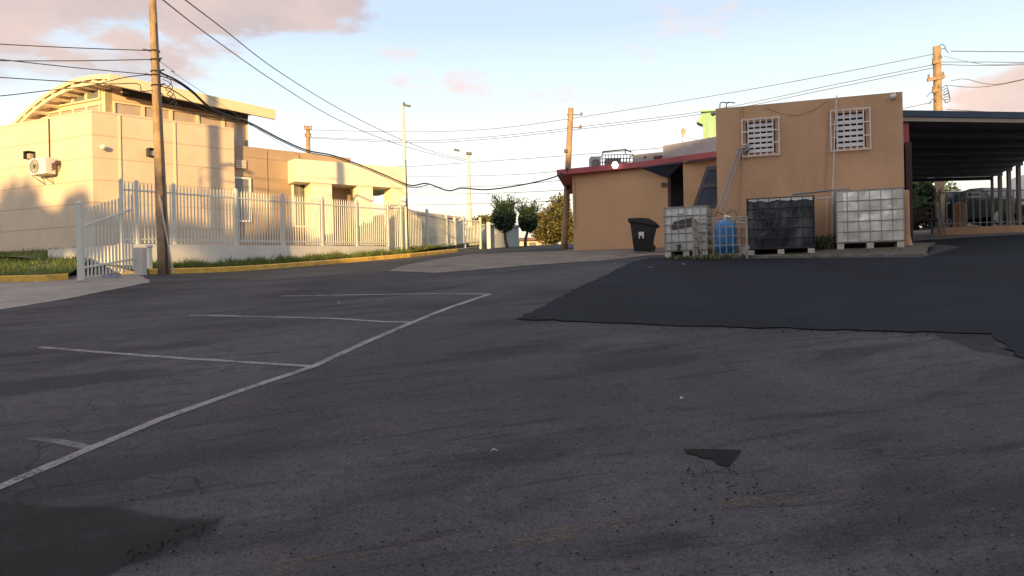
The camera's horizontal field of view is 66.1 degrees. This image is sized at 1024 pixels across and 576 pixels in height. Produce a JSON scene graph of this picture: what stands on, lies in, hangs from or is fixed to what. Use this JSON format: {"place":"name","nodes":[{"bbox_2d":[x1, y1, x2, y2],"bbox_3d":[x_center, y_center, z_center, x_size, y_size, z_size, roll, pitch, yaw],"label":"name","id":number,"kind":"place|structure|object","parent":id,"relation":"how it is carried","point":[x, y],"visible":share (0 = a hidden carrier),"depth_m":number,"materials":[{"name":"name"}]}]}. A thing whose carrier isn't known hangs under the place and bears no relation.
{"place":"outdoors","nodes":[
{"label":"outdoors","id":0,"kind":"place"},
{"bbox_2d":[0,252,89,275],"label":"lawn","id":1,"kind":"structure","parent":0,"point":[32,266],"depth_m":17.40,"materials":[{"name":"plant"}]},
{"bbox_2d":[0,274,149,308],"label":"driveway","id":2,"kind":"structure","parent":0,"point":[14,294],"depth_m":14.78,"materials":[{"name":"concrete"}]},
{"bbox_2d":[76,194,134,280],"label":"picket gate","id":3,"kind":"structure","parent":2,"relation":"on","point":[80,240],"depth_m":16.67,"materials":[{"name":"metal"}]},
{"bbox_2d":[134,247,146,274],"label":"gate pier","id":4,"kind":"structure","parent":2,"relation":"on","point":[140,261],"depth_m":17.88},
{"bbox_2d":[4,236,478,268],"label":"verge","id":5,"kind":"structure","parent":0,"point":[288,259],"depth_m":31.40,"materials":[{"name":"plant"}]},
{"bbox_2d":[400,102,410,253],"bbox_3d":[-3.830,-4.013,28.500,0.396,5.561,0.360,-1,0,0],"label":"street lamp","id":6,"kind":"object","parent":5,"relation":"on","point":[404,200],"visible":0.97,"depth_m":28.55,"materials":[{"name":"metal"}]},
{"bbox_2d":[147,244,557,279],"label":"road","id":7,"kind":"structure","parent":0,"point":[373,266],"depth_m":19.43,"materials":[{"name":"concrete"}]},
{"bbox_2d":[143,0,176,274],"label":"utility pole","id":8,"kind":"object","parent":7,"relation":"on","point":[164,259],"visible":0.99,"depth_m":17.90,"materials":[{"name":"brown wood"}]},
{"bbox_2d":[0,59,143,73],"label":"overhead wire","id":9,"kind":"object","parent":8,"relation":"attached to","point":[73,67],"visible":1,"depth_m":17.38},
{"bbox_2d":[0,44,146,50],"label":"overhead wire","id":10,"kind":"object","parent":8,"relation":"attached to","point":[73,47],"visible":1,"depth_m":17.36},
{"bbox_2d":[0,59,149,60],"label":"overhead wire","id":11,"kind":"object","parent":8,"relation":"attached to","point":[76,60],"visible":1,"depth_m":17.39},
{"bbox_2d":[0,74,150,95],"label":"overhead wire","id":12,"kind":"object","parent":8,"relation":"attached to","point":[74,87],"visible":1,"depth_m":17.32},
{"bbox_2d":[0,77,152,91],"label":"overhead wire","id":13,"kind":"object","parent":8,"relation":"attached to","point":[76,82],"visible":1,"depth_m":17.36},
{"bbox_2d":[160,92,246,122],"bbox_3d":[-7.704,-4.384,19.660,0.293,0.187,3.472,-1,0,15],"label":"service cable","id":14,"kind":"object","parent":8,"relation":"attached to","point":[197,114],"visible":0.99,"depth_m":19.51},
{"bbox_2d":[160,86,248,121],"bbox_3d":[-7.661,-4.535,19.645,0.176,0.222,3.473,-1,0,15],"label":"service cable","id":15,"kind":"object","parent":8,"relation":"attached to","point":[199,106],"visible":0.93,"depth_m":19.44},
{"bbox_2d":[160,75,427,187],"bbox_3d":[-5.944,-3.991,21.816,1.581,1.819,8.648,-1,0,38],"label":"service cable","id":16,"kind":"object","parent":8,"relation":"attached to","point":[283,141],"visible":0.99,"depth_m":22.22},
{"bbox_2d":[160,72,559,190],"bbox_3d":[-4.120,-4.017,22.703,12.004,2.034,2.975,-1,0,-37],"label":"service cable","id":17,"kind":"object","parent":8,"relation":"attached to","point":[341,157],"visible":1,"depth_m":23.68,"materials":[{"name":"rubber"}]},
{"bbox_2d":[0,225,1023,575],"bbox_3d":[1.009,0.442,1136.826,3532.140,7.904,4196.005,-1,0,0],"label":"ground","id":18,"kind":"structure","parent":0,"point":[416,397],"depth_m":4.85,"materials":[{"name":"asphalt"}]},
{"bbox_2d":[0,273,67,281],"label":"kerb","id":19,"kind":"structure","parent":18,"relation":"on","point":[30,278],"depth_m":15.95,"materials":[{"name":"yellow paint"}]},
{"bbox_2d":[54,439,89,447],"bbox_3d":[-2.970,1.015,5.177,0.674,0.035,0.094,-1,0,28],"label":"painted line","id":20,"kind":"object","parent":18,"relation":"on","point":[60,442],"visible":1,"depth_m":5.13,"materials":[{"name":"grey paint"}]},
{"bbox_2d":[48,245,118,275],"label":"wall","id":21,"kind":"structure","parent":18,"relation":"on","point":[56,253],"depth_m":19.40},
{"bbox_2d":[146,244,152,268],"bbox_3d":[-8.562,-0.686,18.600,0.150,0.700,0.150,-1,0,0],"label":"bollard","id":22,"kind":"object","parent":18,"relation":"on","point":[149,256],"visible":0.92,"depth_m":18.55,"materials":[{"name":"white paint"}]},
{"bbox_2d":[38,347,309,366],"bbox_3d":[-3.526,0.683,7.922,3.810,0.132,0.121,-1,0,25],"label":"painted line","id":23,"kind":"object","parent":18,"relation":"on","point":[284,364],"visible":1,"depth_m":7.81,"materials":[{"name":"grey paint"}]},
{"bbox_2d":[0,73,404,252],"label":"civic building","id":24,"kind":"structure","parent":18,"relation":"on","point":[72,130],"depth_m":24.72,"materials":[{"name":"paint"}]},
{"bbox_2d":[23,151,35,159],"bbox_3d":[-14.765,-4.059,24.079,0.240,0.240,0.230,-1,0,26],"label":"wall lamp","id":25,"kind":"object","parent":24,"relation":"attached to","point":[28,155],"visible":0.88,"depth_m":24.06,"materials":[{"name":"black glass"}]},
{"bbox_2d":[30,157,60,184],"bbox_3d":[-13.993,-3.510,23.595,0.891,0.744,0.423,-1,0,26],"label":"wall air conditioner","id":26,"kind":"object","parent":24,"relation":"attached to","point":[41,166],"depth_m":23.47,"materials":[{"name":"white paint"}]},
{"bbox_2d":[48,110,59,117],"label":"window","id":27,"kind":"structure","parent":24,"relation":"in","point":[54,113],"depth_m":25.10,"materials":[{"name":"white glass"}]},
{"bbox_2d":[60,108,72,114],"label":"window","id":28,"kind":"structure","parent":24,"relation":"in","point":[65,111],"depth_m":24.84,"materials":[{"name":"white glass"}]},
{"bbox_2d":[59,97,73,106],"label":"window","id":29,"kind":"structure","parent":24,"relation":"in","point":[61,104],"depth_m":24.82,"materials":[{"name":"grey glass"}]},
{"bbox_2d":[72,92,85,103],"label":"window","id":30,"kind":"structure","parent":24,"relation":"in","point":[82,98],"depth_m":24.55,"materials":[{"name":"grey glass"}]},
{"bbox_2d":[73,105,85,112],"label":"window","id":31,"kind":"structure","parent":24,"relation":"in","point":[82,108],"depth_m":24.57,"materials":[{"name":"white glass"}]},
{"bbox_2d":[86,103,101,110],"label":"window","id":32,"kind":"structure","parent":24,"relation":"in","point":[98,107],"depth_m":24.25,"materials":[{"name":"white glass"}]},
{"bbox_2d":[86,87,101,101],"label":"window","id":33,"kind":"structure","parent":24,"relation":"in","point":[94,95],"depth_m":24.29,"materials":[{"name":"grey glass"}]},
{"bbox_2d":[113,101,142,115],"bbox_3d":[-11.955,-5.319,24.532,0.860,0.886,0.071,-1,0,-43],"label":"window","id":34,"kind":"structure","parent":24,"relation":"in","point":[118,107],"depth_m":24.53,"materials":[{"name":"white glass"}]},
{"bbox_2d":[146,147,153,156],"bbox_3d":[-10.996,-4.139,24.013,0.240,0.240,0.230,-1,0,-43],"label":"wall lamp","id":35,"kind":"object","parent":24,"relation":"attached to","point":[149,152],"visible":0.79,"depth_m":23.98,"materials":[{"name":"black glass"}]},
{"bbox_2d":[143,105,170,119],"bbox_3d":[-11.325,-5.332,25.117,0.860,0.886,0.071,-1,0,-43],"label":"window","id":36,"kind":"structure","parent":24,"relation":"in","point":[147,110],"depth_m":25.02,"materials":[{"name":"white glass"}]},
{"bbox_2d":[171,109,197,122],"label":"window","id":37,"kind":"structure","parent":24,"relation":"in","point":[177,115],"depth_m":25.70,"materials":[{"name":"glass"}]},
{"bbox_2d":[198,112,223,126],"bbox_3d":[-10.064,-5.357,26.286,0.860,0.886,0.071,-1,0,-43],"label":"window","id":38,"kind":"structure","parent":24,"relation":"in","point":[201,120],"depth_m":26.30,"materials":[{"name":"white glass"}]},
{"bbox_2d":[223,116,247,145],"bbox_3d":[-9.426,-5.010,26.871,0.860,1.606,0.071,-1,0,-43],"label":"window","id":39,"kind":"structure","parent":24,"relation":"in","point":[240,129],"depth_m":26.97,"materials":[{"name":"white glass"}]},
{"bbox_2d":[235,177,251,221],"bbox_3d":[-9.037,-2.960,26.360,0.620,1.500,0.071,-1,0,-43],"label":"window","id":40,"kind":"structure","parent":24,"relation":"in","point":[243,184],"depth_m":26.41,"materials":[{"name":"grey glass"}]},
{"bbox_2d":[291,184,304,227],"bbox_3d":[-7.439,-2.977,27.842,0.720,1.670,0.071,-1,0,-43],"label":"window","id":41,"kind":"structure","parent":24,"relation":"in","point":[295,187],"depth_m":27.76,"materials":[{"name":"grey glass"}]},
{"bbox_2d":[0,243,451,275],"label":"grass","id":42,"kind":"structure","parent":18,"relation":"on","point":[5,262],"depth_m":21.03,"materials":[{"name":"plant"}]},
{"bbox_2d":[0,294,490,488],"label":"painted line","id":43,"kind":"object","parent":18,"relation":"on","point":[47,466],"visible":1,"depth_m":5.88,"materials":[{"name":"grey paint"}]},
{"bbox_2d":[117,178,389,273],"bbox_3d":[-6.921,-1.473,23.527,0.180,3.122,10.454,-1,0,29],"label":"picket fence","id":44,"kind":"object","parent":18,"relation":"on","point":[215,253],"visible":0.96,"depth_m":22.43,"materials":[{"name":"metal"}]},
{"bbox_2d":[187,315,410,322],"bbox_3d":[-2.765,0.387,10.052,3.550,0.108,0.171,-1,0,24],"label":"painted line","id":45,"kind":"object","parent":18,"relation":"on","point":[308,317],"visible":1,"depth_m":10.01,"materials":[{"name":"grey paint"}]},
{"bbox_2d":[147,249,457,273],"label":"kerb","id":46,"kind":"structure","parent":18,"relation":"on","point":[253,267],"depth_m":22.52,"materials":[{"name":"yellow paint"}]},
{"bbox_2d":[304,125,311,153],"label":"utility pole","id":47,"kind":"object","parent":18,"relation":"on","point":[307,133],"visible":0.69,"depth_m":49.88,"materials":[{"name":"brown wood"}]},
{"bbox_2d":[315,65,930,140],"bbox_3d":[2.159,-8.947,41.037,35.123,1.934,1.349,-1,0,33],"label":"overhead wire","id":48,"kind":"object","parent":47,"relation":"attached to","point":[639,119],"visible":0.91,"depth_m":37.85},
{"bbox_2d":[315,68,931,142],"bbox_3d":[2.158,-8.858,41.037,35.122,1.989,1.349,-1,0,33],"label":"overhead wire","id":49,"kind":"object","parent":47,"relation":"attached to","point":[634,122],"visible":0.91,"depth_m":38.27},
{"bbox_2d":[323,54,932,131],"bbox_3d":[2.162,-9.480,40.986,35.186,1.763,1.272,-1,0,33],"label":"overhead wire","id":50,"kind":"object","parent":47,"relation":"attached to","point":[647,106],"visible":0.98,"depth_m":37.47,"materials":[{"name":"metal"}]},
{"bbox_2d":[295,293,477,295],"bbox_3d":[-1.963,0.108,12.099,3.517,0.037,0.198,-1,0,16],"label":"painted line","id":51,"kind":"object","parent":18,"relation":"on","point":[388,294],"visible":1,"depth_m":12.12,"materials":[{"name":"grey paint"}]},
{"bbox_2d":[373,211,465,250],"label":"wall","id":52,"kind":"structure","parent":18,"relation":"on","point":[449,217],"depth_m":40.66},
{"bbox_2d":[385,202,481,251],"bbox_3d":[-2.988,-2.168,32.410,0.363,2.210,9.044,-1,0,19],"label":"picket fence","id":53,"kind":"object","parent":18,"relation":"on","point":[442,233],"visible":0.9,"depth_m":31.72,"materials":[{"name":"metal"}]},
{"bbox_2d":[454,148,471,225],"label":"street lamp","id":54,"kind":"object","parent":18,"relation":"on","point":[468,154],"visible":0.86,"depth_m":41.92,"materials":[{"name":"metal"}]},
{"bbox_2d":[163,0,463,160],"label":"overhead wire","id":55,"kind":"object","parent":54,"relation":"attached to","point":[276,82],"visible":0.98,"depth_m":27.22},
{"bbox_2d":[185,0,465,159],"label":"overhead wire","id":56,"kind":"object","parent":54,"relation":"attached to","point":[288,77],"visible":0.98,"depth_m":27.36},
{"bbox_2d":[457,246,485,251],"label":"kerb","id":57,"kind":"structure","parent":18,"relation":"on","point":[468,248],"depth_m":34.80,"materials":[{"name":"concrete"}]},
{"bbox_2d":[466,214,492,226],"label":"bushy tree","id":58,"kind":"object","parent":18,"relation":"on","point":[485,219],"visible":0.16,"depth_m":55.37,"materials":[{"name":"green plant"}]},
{"bbox_2d":[487,222,490,248],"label":"gate pier","id":59,"kind":"structure","parent":18,"relation":"on","point":[488,236],"depth_m":36.90,"materials":[{"name":"white paint"}]},
{"bbox_2d":[466,223,518,247],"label":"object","id":60,"kind":"structure","parent":18,"relation":"on","point":[497,238],"depth_m":38.16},
{"bbox_2d":[488,193,521,247],"bbox_3d":[-0.365,-3.001,35.410,1.390,2.655,1.431,-1,0,38],"label":"clipped tree","id":61,"kind":"object","parent":18,"relation":"on","point":[503,215],"visible":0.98,"depth_m":35.21,"materials":[{"name":"green plant"}]},
{"bbox_2d":[514,197,543,246],"bbox_3d":[0.813,-3.008,36.508,1.455,2.394,1.323,-1,0,19],"label":"clipped tree","id":62,"kind":"object","parent":18,"relation":"on","point":[527,219],"visible":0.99,"depth_m":36.22,"materials":[{"name":"green plant"}]},
{"bbox_2d":[529,192,573,244],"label":"bushy tree","id":63,"kind":"object","parent":18,"relation":"on","point":[548,231],"visible":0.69,"depth_m":51.39,"materials":[{"name":"green plant"}]},
{"bbox_2d":[389,246,714,272],"bbox_3d":[2.623,-0.946,21.627,10.758,1.120,11.760,-1,0,0],"label":"concrete apron","id":64,"kind":"object","parent":18,"relation":"on","point":[475,262],"visible":0.67,"depth_m":19.36,"materials":[{"name":"concrete"}]},
{"bbox_2d":[628,218,659,251],"bbox_3d":[3.451,-1.376,20.598,0.818,0.877,0.641,-1,0,10],"label":"wheelie bin","id":65,"kind":"object","parent":64,"relation":"on","point":[643,231],"visible":0.92,"depth_m":20.32,"materials":[{"name":"plastic"}]},
{"bbox_2d":[561,107,582,249],"bbox_3d":[2.119,-3.838,27.983,0.883,5.133,0.285,-1,0,0],"label":"utility pole","id":66,"kind":"object","parent":18,"relation":"on","point":[566,202],"visible":0.91,"depth_m":27.91,"materials":[{"name":"brown wood"}]},
{"bbox_2d":[407,171,556,176],"bbox_3d":[-3.250,-5.508,38.268,1.113,2.910,22.938,-1,0,-29],"label":"overhead wire","id":67,"kind":"object","parent":66,"relation":"attached to","point":[475,175],"visible":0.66,"depth_m":35.99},
{"bbox_2d":[407,180,559,187],"bbox_3d":[-3.251,-5.017,38.268,1.112,2.565,22.941,-1,0,-29],"label":"overhead wire","id":68,"kind":"object","parent":66,"relation":"attached to","point":[480,186],"visible":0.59,"depth_m":36.24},
{"bbox_2d":[432,200,562,204],"bbox_3d":[-1.580,-3.829,35.641,0.652,1.579,16.743,-1,0,-26],"label":"overhead wire","id":69,"kind":"object","parent":66,"relation":"attached to","point":[496,203],"visible":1,"depth_m":34.68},
{"bbox_2d":[124,322,1023,573],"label":"asphalt crumbs","id":70,"kind":"object","parent":18,"relation":"on","point":[695,509],"visible":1,"depth_m":3.91,"materials":[{"name":"asphalt"}]},
{"bbox_2d":[557,151,717,250],"bbox_3d":[4.556,-2.317,26.205,7.813,3.152,6.173,-1,0,24],"label":"annex","id":71,"kind":"object","parent":18,"relation":"on","point":[609,201],"visible":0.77,"depth_m":24.48,"materials":[{"name":"paint"}]},
{"bbox_2d":[589,156,600,166],"bbox_3d":[2.816,-4.125,26.741,0.343,0.596,0.618,-1,0,0],"label":"roof condenser","id":72,"kind":"object","parent":71,"relation":"on","point":[594,160],"visible":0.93,"depth_m":26.45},
{"bbox_2d":[601,149,632,164],"bbox_3d":[3.570,-4.267,26.984,1.062,0.849,0.858,-1,0,0],"label":"metal roof railing","id":73,"kind":"object","parent":71,"relation":"on","point":[609,161],"visible":0.43,"depth_m":26.59,"materials":[{"name":"metal"}]},
{"bbox_2d":[633,137,715,161],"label":"roof parapet","id":74,"kind":"structure","parent":71,"relation":"on","point":[705,145],"depth_m":26.44,"materials":[{"name":"paint"}]},
{"bbox_2d":[696,109,715,138],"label":"green tower","id":75,"kind":"structure","parent":18,"relation":"on","point":[706,120],"depth_m":32.90,"materials":[{"name":"paint"}]},
{"bbox_2d":[707,121,713,137],"bbox_3d":[8.283,-6.617,32.875,0.264,0.671,0.029,-1,0,18],"label":"panel door","id":76,"kind":"structure","parent":75,"relation":"in","point":[710,128],"depth_m":32.86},
{"bbox_2d":[684,449,740,465],"bbox_3d":[1.097,0.938,4.409,0.304,0.036,0.284,-1,0,29],"label":"asphalt patch","id":77,"kind":"object","parent":18,"relation":"on","point":[725,457],"visible":1,"depth_m":4.41,"materials":[{"name":"asphalt"}]},
{"bbox_2d":[517,234,1023,357],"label":"asphalt patch","id":78,"kind":"object","parent":18,"relation":"on","point":[974,284],"visible":0.98,"depth_m":10.21,"materials":[{"name":"asphalt"}]},
{"bbox_2d":[665,254,698,259],"bbox_3d":[3.552,-0.642,16.235,0.850,0.096,0.467,-1,0,0],"label":"weed clump","id":79,"kind":"object","parent":78,"relation":"on","point":[679,257],"visible":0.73,"depth_m":16.13,"materials":[{"name":"green plant"}]},
{"bbox_2d":[690,252,734,259],"bbox_3d":[4.027,-0.645,15.783,0.750,0.144,0.653,-1,0,40],"label":"weed clump","id":80,"kind":"object","parent":78,"relation":"on","point":[713,256],"visible":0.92,"depth_m":15.70,"materials":[{"name":"green plant"}]},
{"bbox_2d":[663,252,927,257],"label":"kerb","id":81,"kind":"structure","parent":18,"relation":"on","point":[838,256],"depth_m":14.96,"materials":[{"name":"concrete"}]},
{"bbox_2d":[662,242,935,254],"bbox_3d":[5.803,-0.751,16.317,5.694,0.331,2.401,-1,0,20],"label":"soil strip","id":82,"kind":"object","parent":18,"relation":"on","point":[913,248],"visible":0.41,"depth_m":15.76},
{"bbox_2d":[663,205,712,257],"bbox_3d":[3.894,-1.213,17.364,0.945,1.100,1.242,-1,0,19],"label":"bulk tank","id":83,"kind":"object","parent":82,"relation":"on","point":[678,231],"visible":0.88,"depth_m":16.94,"materials":[{"name":"white plastic"}]},
{"bbox_2d":[692,216,748,257],"bbox_3d":[4.352,-0.961,16.348,1.090,0.943,0.885,-1,0,19],"label":"wire cage","id":84,"kind":"object","parent":82,"relation":"on","point":[695,237],"visible":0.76,"depth_m":16.03,"materials":[{"name":"metal"}]},
{"bbox_2d":[714,210,737,253],"bbox_3d":[4.461,-1.150,16.450,0.440,0.948,0.440,-1,0,-23],"label":"pressure vessel","id":85,"kind":"object","parent":82,"relation":"on","point":[730,241],"visible":0.77,"depth_m":16.28,"materials":[{"name":"blue paint"}]},
{"bbox_2d":[746,195,814,254],"bbox_3d":[5.639,-1.265,16.521,1.325,1.200,1.027,-1,0,19],"label":"bulk tank","id":86,"kind":"object","parent":82,"relation":"on","point":[780,224],"visible":0.94,"depth_m":16.06,"materials":[{"name":"black plastic"}]},
{"bbox_2d":[816,197,833,236],"bbox_3d":[6.726,-1.426,16.698,0.497,1.016,0.045,-1,0,20],"label":"water pipe","id":87,"kind":"object","parent":82,"relation":"on","point":[826,198],"visible":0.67,"depth_m":16.70,"materials":[{"name":"plastic"}]},
{"bbox_2d":[813,233,837,248],"bbox_3d":[6.456,-0.968,16.335,0.835,0.326,0.873,-1,0,34],"label":"weed clump","id":88,"kind":"object","parent":82,"relation":"on","point":[826,242],"visible":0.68,"depth_m":16.16,"materials":[{"name":"green plant"}]},
{"bbox_2d":[833,187,904,249],"bbox_3d":[7.327,-1.387,16.221,1.265,1.210,1.027,-1,0,19],"label":"bulk tank","id":89,"kind":"object","parent":82,"relation":"on","point":[868,218],"visible":0.95,"depth_m":15.78,"materials":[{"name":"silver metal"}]},
{"bbox_2d":[792,187,849,195],"bbox_3d":[6.545,-2.045,16.685,1.135,0.094,0.188,-1,0,19],"label":"pvc pipe","id":90,"kind":"object","parent":89,"relation":"on","point":[820,191],"visible":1,"depth_m":16.66,"materials":[{"name":"grey plastic"}]},
{"bbox_2d":[904,190,912,244],"bbox_3d":[8.053,-1.425,16.050,0.200,1.142,0.195,-1,0,0],"label":"standpipe","id":91,"kind":"object","parent":82,"relation":"on","point":[908,241],"visible":0.76,"depth_m":16.01,"materials":[{"name":"paint"}]},
{"bbox_2d":[716,92,903,247],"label":"ochre block","id":92,"kind":"structure","parent":18,"relation":"on","point":[785,149],"depth_m":17.23,"materials":[{"name":"paint"}]},
{"bbox_2d":[693,166,716,208],"bbox_3d":[5.223,-2.639,20.657,1.116,1.226,0.320,-1,0,0],"label":"leaning panel","id":93,"kind":"object","parent":92,"relation":"attached to","point":[707,193],"visible":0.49,"depth_m":20.63,"materials":[{"name":"glass"}]},
{"bbox_2d":[741,116,779,156],"bbox_3d":[5.566,-3.360,17.623,0.808,0.846,0.257,-1,0,19],"label":"window","id":94,"kind":"structure","parent":92,"relation":"in","point":[760,136],"depth_m":17.60,"materials":[{"name":"white metal"}]},
{"bbox_2d":[830,107,870,151],"bbox_3d":[7.303,-3.402,17.008,0.805,0.892,0.257,-1,0,19],"label":"window","id":95,"kind":"structure","parent":92,"relation":"in","point":[850,128],"depth_m":16.99,"materials":[{"name":"white metal"}]},
{"bbox_2d":[912,182,945,229],"bbox_3d":[16.409,-3.491,32.075,2.428,2.812,3.598,-1,0,28],"label":"shade tree","id":96,"kind":"object","parent":18,"relation":"on","point":[923,194],"visible":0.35,"depth_m":31.31,"materials":[{"name":"green plant"}]},
{"bbox_2d":[945,177,961,191],"bbox_3d":[22.267,-4.335,40.052,2.232,2.817,2.021,-1,0,0],"label":"shade tree","id":97,"kind":"object","parent":18,"relation":"on","point":[950,188],"visible":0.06,"depth_m":39.69,"materials":[{"name":"green plant"}]},
{"bbox_2d":[903,110,1023,242],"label":"carport","id":98,"kind":"object","parent":18,"relation":"on","point":[961,145],"visible":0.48,"depth_m":20.26,"materials":[{"name":"grey paint"}]},
{"bbox_2d":[921,191,1012,228],"bbox_3d":[18.799,-3.258,32.502,1.768,1.515,4.243,-1,0,-12],"label":"parked car","id":99,"kind":"object","parent":18,"relation":"on","point":[949,198],"visible":0.11,"depth_m":32.34,"materials":[{"name":"white paint"}]},
{"bbox_2d":[945,188,1023,226],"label":"parked car","id":100,"kind":"object","parent":18,"relation":"on","point":[970,207],"visible":0.37,"depth_m":29.51,"materials":[{"name":"paint"}]},
{"bbox_2d":[1011,175,1023,224],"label":"parked car","id":101,"kind":"object","parent":18,"relation":"on","point":[1013,183],"visible":0.18,"depth_m":28.60,"materials":[{"name":"white paint"}]},
{"bbox_2d":[0,0,1023,247],"label":"sky","id":102,"kind":"structure","parent":0,"point":[474,65],"materials":[{"name":"blue"}]},
{"bbox_2d":[519,238,558,245],"bbox_3d":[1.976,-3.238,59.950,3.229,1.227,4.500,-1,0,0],"label":"house","id":103,"kind":"structure","parent":0,"point":[531,241],"depth_m":58.00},
{"bbox_2d":[913,228,1023,240],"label":"pavement","id":104,"kind":"structure","parent":0,"point":[922,234],"depth_m":21.61,"materials":[{"name":"concrete"}]},
{"bbox_2d":[913,207,937,233],"bbox_3d":[12.684,-2.094,24.532,1.100,0.860,0.465,-1,0,0],"label":"bench","id":105,"kind":"object","parent":104,"relation":"on","point":[925,210],"visible":0.4,"depth_m":24.71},
{"bbox_2d":[927,44,949,227],"bbox_3d":[16.760,-5.889,30.989,0.905,7.386,0.402,-1,0,0],"label":"utility pole","id":106,"kind":"object","parent":104,"relation":"on","point":[937,78],"visible":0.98,"depth_m":30.86,"materials":[{"name":"brown wood"}]},
{"bbox_2d":[398,102,931,166],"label":"overhead wire","id":107,"kind":"object","parent":106,"relation":"attached to","point":[584,154],"visible":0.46,"depth_m":40.93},
{"bbox_2d":[941,64,1023,65],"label":"overhead wire","id":108,"kind":"object","parent":106,"relation":"attached to","point":[983,65],"visible":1,"depth_m":30.03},
{"bbox_2d":[951,51,1023,51],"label":"overhead wire","id":109,"kind":"object","parent":106,"relation":"attached to","point":[987,51],"visible":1,"depth_m":29.93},
{"bbox_2d":[954,202,965,226],"bbox_3d":[15.480,-2.470,27.200,0.460,1.000,0.448,-1,0,0],"label":"rusty drum","id":110,"kind":"object","parent":104,"relation":"on","point":[956,213],"visible":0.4,"depth_m":27.03,"materials":[{"name":"metal"}]},
{"bbox_2d":[934,188,1023,234],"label":"railing","id":111,"kind":"object","parent":104,"relation":"on","point":[954,230],"visible":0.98,"depth_m":22.49,"materials":[{"name":"metal"}]},
{"bbox_2d":[967,191,980,197],"bbox_3d":[13.157,-2.663,22.428,0.360,0.170,0.019,-1,0,8],"label":"notice board","id":112,"kind":"object","parent":111,"relation":"attached to","point":[975,194],"visible":1,"depth_m":22.42,"materials":[{"name":"white paint"}]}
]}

